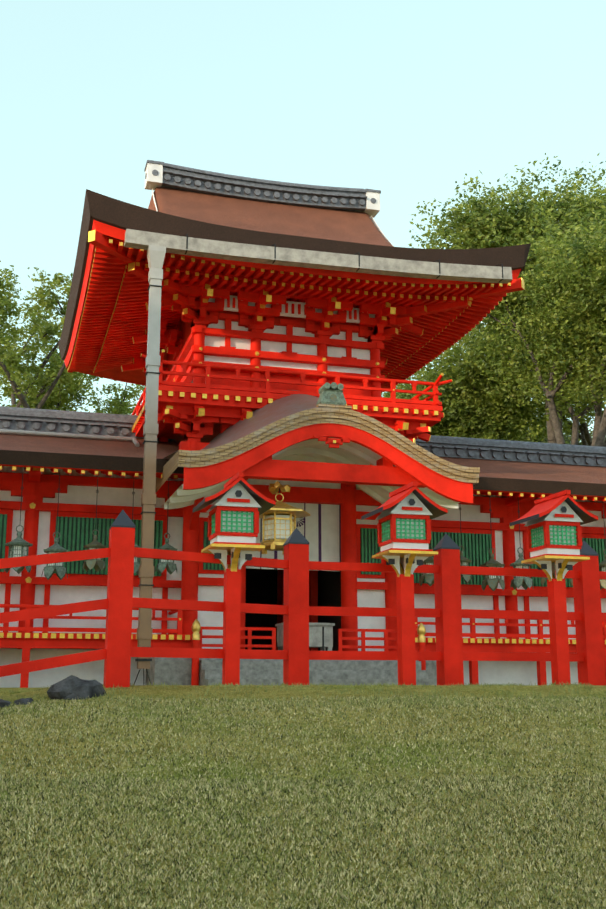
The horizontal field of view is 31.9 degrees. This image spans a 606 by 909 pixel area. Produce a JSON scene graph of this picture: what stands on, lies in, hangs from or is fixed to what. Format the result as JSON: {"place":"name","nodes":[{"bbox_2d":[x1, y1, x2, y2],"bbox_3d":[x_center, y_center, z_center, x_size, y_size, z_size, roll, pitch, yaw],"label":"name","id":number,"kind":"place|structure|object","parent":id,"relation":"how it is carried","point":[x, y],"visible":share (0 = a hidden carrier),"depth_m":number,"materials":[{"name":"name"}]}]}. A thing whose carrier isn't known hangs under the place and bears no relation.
{"place":"outdoors","nodes":[
{"label":"outdoors","id":0,"kind":"place"},
{"bbox_2d":[0,680,605,908],"bbox_3d":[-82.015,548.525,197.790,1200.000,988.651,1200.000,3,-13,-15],"label":"lawn","id":1,"kind":"structure","parent":0,"point":[313,690],"depth_m":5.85,"materials":[{"name":"green plant"}]},
{"bbox_2d":[0,699,11,707],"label":"rock","id":2,"kind":"object","parent":1,"relation":"on","point":[3,703],"visible":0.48,"depth_m":7.71,"materials":[{"name":"grey stone"}]},
{"bbox_2d":[14,698,32,704],"bbox_3d":[-2.065,1.827,7.832,0.141,0.054,0.164,3,-13,-15],"label":"rock","id":3,"kind":"object","parent":1,"relation":"on","point":[23,701],"visible":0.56,"depth_m":7.78,"materials":[{"name":"grey stone"}]},
{"bbox_2d":[0,261,101,410],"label":"tree","id":4,"kind":"object","parent":1,"relation":"on","point":[54,379],"visible":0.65,"depth_m":34.50,"materials":[{"name":"green plant"}]},
{"bbox_2d":[47,675,105,699],"bbox_3d":[-1.703,1.773,8.014,0.459,0.206,0.354,3,-13,-15],"label":"rock","id":5,"kind":"object","parent":1,"relation":"on","point":[70,687],"visible":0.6,"depth_m":7.90,"materials":[{"name":"grey stone"}]},
{"bbox_2d":[9,380,145,414],"bbox_3d":[-9.814,2.393,39.002,8.973,12.558,9.385,3,-13,-15],"label":"tree","id":6,"kind":"object","parent":1,"relation":"on","point":[116,405],"visible":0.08,"depth_m":39.70,"materials":[{"name":"green plant"}]},
{"bbox_2d":[0,406,191,687],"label":"wing","id":7,"kind":"structure","parent":1,"relation":"on","point":[115,468],"depth_m":19.70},
{"bbox_2d":[4,468,32,573],"bbox_3d":[-4.909,1.139,18.393,0.479,1.835,0.453,3,-13,-15],"label":"hanging lantern","id":8,"kind":"object","parent":7,"relation":"hanging from","point":[19,545],"visible":0.79,"depth_m":18.21,"materials":[{"name":"metal"}]},
{"bbox_2d":[41,471,67,579],"bbox_3d":[-4.304,1.220,18.550,0.445,1.928,0.484,3,-13,-15],"label":"hanging lantern","id":9,"kind":"object","parent":7,"relation":"hanging from","point":[59,569],"visible":0.79,"depth_m":18.31,"materials":[{"name":"metal"}]},
{"bbox_2d":[0,429,139,446],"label":"rain gutter","id":10,"kind":"object","parent":7,"relation":"on","point":[71,435],"visible":1,"depth_m":21.35,"materials":[{"name":"grey metal"}]},
{"bbox_2d":[82,478,105,571],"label":"hanging lantern","id":11,"kind":"object","parent":7,"relation":"hanging from","point":[98,564],"visible":0.71,"depth_m":18.54,"materials":[{"name":"metal"}]},
{"bbox_2d":[132,482,140,574],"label":"hanging lantern","id":12,"kind":"object","parent":7,"relation":"hanging from","point":[136,564],"visible":0.12,"depth_m":18.70,"materials":[{"name":"metal"}]},
{"bbox_2d":[155,478,176,574],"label":"hanging lantern","id":13,"kind":"object","parent":7,"relation":"hanging from","point":[170,566],"visible":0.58,"depth_m":18.86,"materials":[{"name":"metal"}]},
{"bbox_2d":[193,472,275,684],"bbox_3d":[-0.618,1.208,9.222,0.620,2.030,0.620,3,-13,-15],"label":"post lantern","id":14,"kind":"object","parent":1,"relation":"on","point":[238,507],"visible":0.98,"depth_m":9.17,"materials":[{"name":"red wood"}]},
{"bbox_2d":[145,440,436,685],"bbox_3d":[-0.714,2.523,22.089,5.500,4.600,8.010,3,-13,-15],"label":"gate entrance","id":15,"kind":"object","parent":1,"relation":"on","point":[200,581],"visible":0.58,"depth_m":20.00,"materials":[{"name":"red wood"}]},
{"bbox_2d":[121,269,432,442],"bbox_3d":[-0.877,-1.861,23.627,6.117,3.480,6.804,3,-13,-15],"label":"upper story","id":16,"kind":"object","parent":15,"relation":"on","point":[261,328],"visible":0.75,"depth_m":21.44,"materials":[{"name":"red wood"}]},
{"bbox_2d":[132,349,452,445],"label":"balcony","id":17,"kind":"structure","parent":16,"relation":"attached to","point":[207,412],"depth_m":20.17,"materials":[{"name":"red wood"}]},
{"bbox_2d":[58,160,530,392],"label":"gate roof","id":18,"kind":"structure","parent":16,"relation":"on","point":[106,319],"depth_m":21.59,"materials":[{"name":"red wood"}]},
{"bbox_2d":[124,229,511,684],"bbox_3d":[0.450,0.015,18.678,7.382,8.026,0.332,3,-13,-15],"label":"rain gutter","id":19,"kind":"object","parent":18,"relation":"attached to","point":[157,246],"visible":0.96,"depth_m":18.59,"materials":[{"name":"grey metal"}]},
{"bbox_2d":[246,502,340,570],"bbox_3d":[-0.202,1.567,20.459,2.045,1.320,0.043,3,-13,-15],"label":"curtain","id":20,"kind":"object","parent":15,"relation":"hanging from","point":[319,528],"visible":0.31,"depth_m":20.62,"materials":[{"name":"white fabric"}]},
{"bbox_2d":[275,623,334,650],"bbox_3d":[0.032,3.351,19.367,0.980,0.532,0.560,3,-13,-15],"label":"offering box","id":21,"kind":"object","parent":15,"relation":"on","point":[321,636],"visible":0.56,"depth_m":19.21,"materials":[{"name":"grey wood"}]},
{"bbox_2d":[155,382,479,530],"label":"gable roof","id":22,"kind":"structure","parent":15,"relation":"attached to","point":[328,435],"depth_m":18.41,"materials":[{"name":"red wood"}]},
{"bbox_2d":[259,481,309,554],"bbox_3d":[-0.408,1.079,18.295,1.120,1.220,0.970,3,-13,-15],"label":"hanging lantern","id":23,"kind":"object","parent":22,"relation":"hanging from","point":[279,523],"visible":0.9,"depth_m":18.07,"materials":[{"name":"gold metal"}]},
{"bbox_2d":[0,510,605,687],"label":"fence","id":24,"kind":"object","parent":1,"relation":"on","point":[448,613],"visible":0.88,"depth_m":9.64,"materials":[{"name":"red wood"}]},
{"bbox_2d":[361,482,447,684],"bbox_3d":[0.932,1.311,9.648,0.620,2.052,0.620,3,-13,-15],"label":"post lantern","id":25,"kind":"object","parent":1,"relation":"on","point":[411,510],"visible":1,"depth_m":9.61,"materials":[{"name":"red wood"}]},
{"bbox_2d":[381,333,579,442],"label":"tree","id":26,"kind":"object","parent":1,"relation":"on","point":[463,397],"visible":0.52,"depth_m":41.34,"materials":[{"name":"green plant"}]},
{"bbox_2d":[408,153,605,446],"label":"tree","id":27,"kind":"object","parent":1,"relation":"on","point":[478,218],"visible":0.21,"depth_m":36.20,"materials":[{"name":"green plant"}]},
{"bbox_2d":[413,435,605,684],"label":"wing","id":28,"kind":"structure","parent":1,"relation":"on","point":[527,474],"depth_m":22.04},
{"bbox_2d":[419,545,433,586],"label":"hanging lantern","id":29,"kind":"object","parent":28,"relation":"hanging from","point":[428,578],"visible":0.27,"depth_m":20.16,"materials":[{"name":"metal"}]},
{"bbox_2d":[459,508,471,583],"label":"hanging lantern","id":30,"kind":"object","parent":28,"relation":"hanging from","point":[464,561],"visible":0.48,"depth_m":20.40,"materials":[{"name":"metal"}]},
{"bbox_2d":[480,495,504,590],"bbox_3d":[3.694,1.699,20.764,0.444,1.929,0.483,3,-13,-15],"label":"hanging lantern","id":31,"kind":"object","parent":28,"relation":"hanging from","point":[492,581],"visible":0.69,"depth_m":20.53,"materials":[{"name":"metal"}]},
{"bbox_2d":[509,498,533,589],"bbox_3d":[4.289,1.715,20.933,0.466,1.889,0.459,3,-13,-15],"label":"hanging lantern","id":32,"kind":"object","parent":28,"relation":"hanging from","point":[524,582],"visible":0.71,"depth_m":20.71,"materials":[{"name":"metal"}]},
{"bbox_2d":[540,565,555,585],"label":"hanging lantern","id":33,"kind":"object","parent":28,"relation":"hanging from","point":[542,580],"depth_m":20.89,"materials":[{"name":"metal"}]},
{"bbox_2d":[599,501,605,589],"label":"hanging lantern","id":34,"kind":"object","parent":28,"relation":"hanging from","point":[602,565],"visible":0.69,"depth_m":21.26,"materials":[{"name":"metal"}]},
{"bbox_2d":[423,185,605,446],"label":"tree","id":35,"kind":"object","parent":1,"relation":"on","point":[570,281],"visible":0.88,"depth_m":33.96,"materials":[{"name":"green plant"}]},
{"bbox_2d":[437,192,604,445],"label":"tree","id":36,"kind":"object","parent":1,"relation":"on","point":[584,436],"visible":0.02,"depth_m":44.54,"materials":[{"name":"green plant"}]},
{"bbox_2d":[519,403,570,443],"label":"tree","id":37,"kind":"object","parent":1,"relation":"on","point":[544,440],"depth_m":62.75,"materials":[{"name":"green plant"}]},
{"bbox_2d":[510,490,597,684],"bbox_3d":[2.413,1.400,10.058,0.620,2.052,0.620,3,-13,-15],"label":"post lantern","id":38,"kind":"object","parent":1,"relation":"on","point":[554,530],"visible":1,"depth_m":10.02,"materials":[{"name":"red wood"}]},
{"bbox_2d":[562,419,605,444],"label":"tree","id":39,"kind":"object","parent":1,"relation":"on","point":[580,443],"depth_m":71.17,"materials":[{"name":"green plant"}]},
{"bbox_2d":[0,0,605,441],"label":"sky","id":40,"kind":"structure","parent":0,"point":[404,100],"materials":[{"name":"blue"}]}
]}

